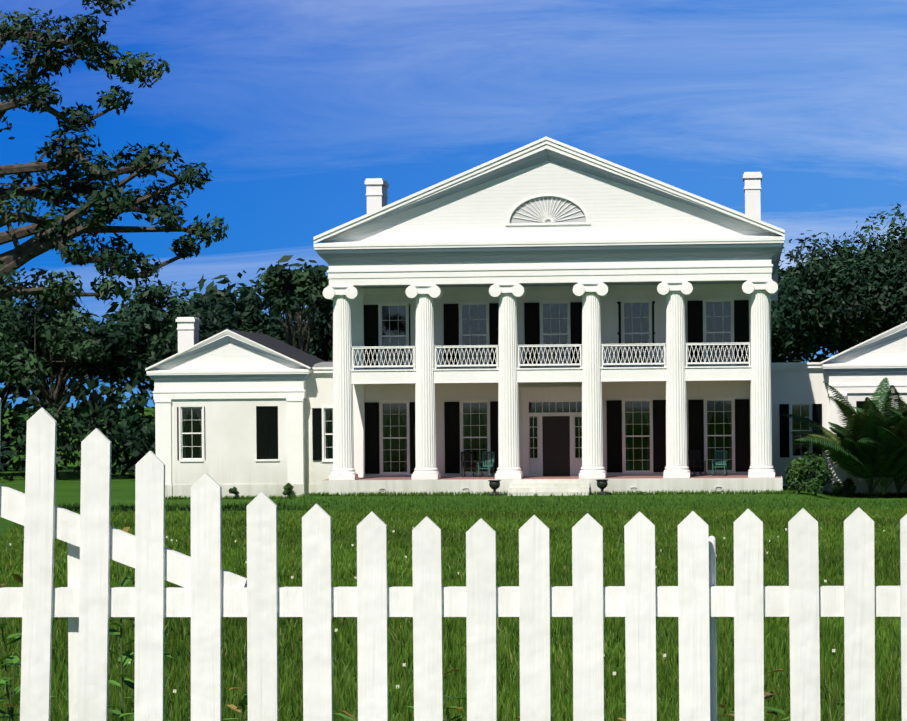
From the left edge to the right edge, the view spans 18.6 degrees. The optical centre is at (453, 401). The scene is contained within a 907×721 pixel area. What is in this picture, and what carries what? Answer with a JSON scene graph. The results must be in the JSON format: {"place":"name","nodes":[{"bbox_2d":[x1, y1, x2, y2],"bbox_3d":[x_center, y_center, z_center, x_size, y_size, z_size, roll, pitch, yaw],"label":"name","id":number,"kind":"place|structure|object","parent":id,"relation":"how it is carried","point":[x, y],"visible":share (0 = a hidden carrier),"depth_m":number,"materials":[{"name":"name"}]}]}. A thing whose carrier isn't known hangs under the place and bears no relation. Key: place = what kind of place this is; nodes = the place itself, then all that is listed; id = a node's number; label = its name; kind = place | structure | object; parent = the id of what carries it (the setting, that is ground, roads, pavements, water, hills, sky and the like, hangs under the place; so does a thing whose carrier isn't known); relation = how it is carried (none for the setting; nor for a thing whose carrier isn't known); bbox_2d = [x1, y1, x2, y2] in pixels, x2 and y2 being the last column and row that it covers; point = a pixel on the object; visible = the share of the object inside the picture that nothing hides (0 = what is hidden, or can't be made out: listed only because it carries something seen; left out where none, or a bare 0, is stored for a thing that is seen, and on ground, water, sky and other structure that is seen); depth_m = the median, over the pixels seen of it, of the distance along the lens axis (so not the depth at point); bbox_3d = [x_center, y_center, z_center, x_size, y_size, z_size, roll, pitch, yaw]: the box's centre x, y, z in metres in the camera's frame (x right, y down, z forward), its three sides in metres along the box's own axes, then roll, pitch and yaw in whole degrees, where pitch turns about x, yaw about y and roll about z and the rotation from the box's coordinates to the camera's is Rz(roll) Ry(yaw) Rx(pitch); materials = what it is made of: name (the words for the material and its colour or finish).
{"place":"outdoors","nodes":[
{"label":"outdoors","id":0,"kind":"place"},
{"bbox_2d":[0,408,906,720],"bbox_3d":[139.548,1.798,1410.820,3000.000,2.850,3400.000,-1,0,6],"label":"lawn","id":1,"kind":"structure","parent":0,"point":[68,486],"depth_m":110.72,"materials":[{"name":"green plant"}]},
{"bbox_2d":[0,299,81,476],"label":"tree","id":2,"kind":"object","parent":1,"relation":"on","point":[2,306],"depth_m":171.93,"materials":[{"name":"green plant"}]},
{"bbox_2d":[0,295,149,479],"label":"tree","id":3,"kind":"object","parent":1,"relation":"on","point":[101,344],"depth_m":162.22,"materials":[{"name":"green plant"}]},
{"bbox_2d":[0,384,155,480],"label":"hedge foliage","id":4,"kind":"object","parent":1,"relation":"on","point":[128,426],"visible":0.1,"depth_m":162.55,"materials":[{"name":"green plant"}]},
{"bbox_2d":[0,0,228,314],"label":"oak tree","id":5,"kind":"object","parent":1,"relation":"on","point":[54,58],"depth_m":89.01,"materials":[{"name":"green plant"}]},
{"bbox_2d":[89,279,230,389],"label":"tree","id":6,"kind":"object","parent":1,"relation":"on","point":[145,312],"depth_m":168.67,"materials":[{"name":"green plant"}]},
{"bbox_2d":[133,292,306,384],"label":"tree","id":7,"kind":"object","parent":1,"relation":"on","point":[248,316],"depth_m":160.43,"materials":[{"name":"green plant"}]},
{"bbox_2d":[250,262,332,352],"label":"sparse tree","id":8,"kind":"object","parent":1,"relation":"on","point":[311,281],"depth_m":148.24,"materials":[{"name":"green plant"}]},
{"bbox_2d":[269,304,332,361],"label":"tree","id":9,"kind":"object","parent":1,"relation":"on","point":[322,333],"depth_m":165.42,"materials":[{"name":"green plant"}]},
{"bbox_2d":[0,527,844,720],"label":"weed","id":10,"kind":"object","parent":1,"relation":"on","point":[127,656],"depth_m":9.82,"materials":[{"name":"green plant"}]},
{"bbox_2d":[9,527,884,692],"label":"flowers","id":11,"kind":"object","parent":1,"relation":"on","point":[614,673],"visible":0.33,"depth_m":20.87,"materials":[{"name":"grey plant"}]},
{"bbox_2d":[0,255,901,471],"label":"woods foliage","id":12,"kind":"object","parent":1,"relation":"on","point":[81,392],"visible":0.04,"depth_m":184.72,"materials":[{"name":"green plant"}]},
{"bbox_2d":[0,398,906,720],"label":"picket fence","id":13,"kind":"object","parent":1,"relation":"on","point":[88,602],"visible":1,"depth_m":8.42,"materials":[{"name":"paint"}]},
{"bbox_2d":[145,317,906,498],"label":"house wings","id":14,"kind":"object","parent":1,"relation":"on","point":[247,413],"visible":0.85,"depth_m":128.33},
{"bbox_2d":[229,449,856,495],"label":"shrub leaves","id":15,"kind":"object","parent":1,"relation":"on","point":[800,470],"visible":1,"depth_m":117.09,"materials":[{"name":"green plant"}]},
{"bbox_2d":[488,479,607,495],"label":"urn planters","id":16,"kind":"object","parent":1,"relation":"on","point":[602,484],"visible":0.96,"depth_m":116.26,"materials":[{"name":"black metal"}]},
{"bbox_2d":[313,137,784,495],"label":"house","id":17,"kind":"structure","parent":1,"relation":"on","point":[546,316],"depth_m":118.00,"materials":[{"name":"white paint"}]},
{"bbox_2d":[461,450,727,476],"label":"chairs","id":18,"kind":"object","parent":17,"relation":"on","point":[489,465],"visible":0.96,"depth_m":120.29,"materials":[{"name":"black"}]},
{"bbox_2d":[771,266,862,362],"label":"tree","id":19,"kind":"object","parent":1,"relation":"on","point":[778,353],"depth_m":159.10,"materials":[{"name":"green plant"}]},
{"bbox_2d":[782,379,906,494],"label":"palm","id":20,"kind":"object","parent":1,"relation":"on","point":[885,452],"depth_m":121.46,"materials":[{"name":"green plant"}]},
{"bbox_2d":[0,0,906,408],"label":"sky","id":21,"kind":"structure","parent":0,"point":[290,106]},
{"bbox_2d":[771,203,906,361],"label":"oak tree","id":22,"kind":"object","parent":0,"point":[845,283],"depth_m":149.34,"materials":[{"name":"green plant"}]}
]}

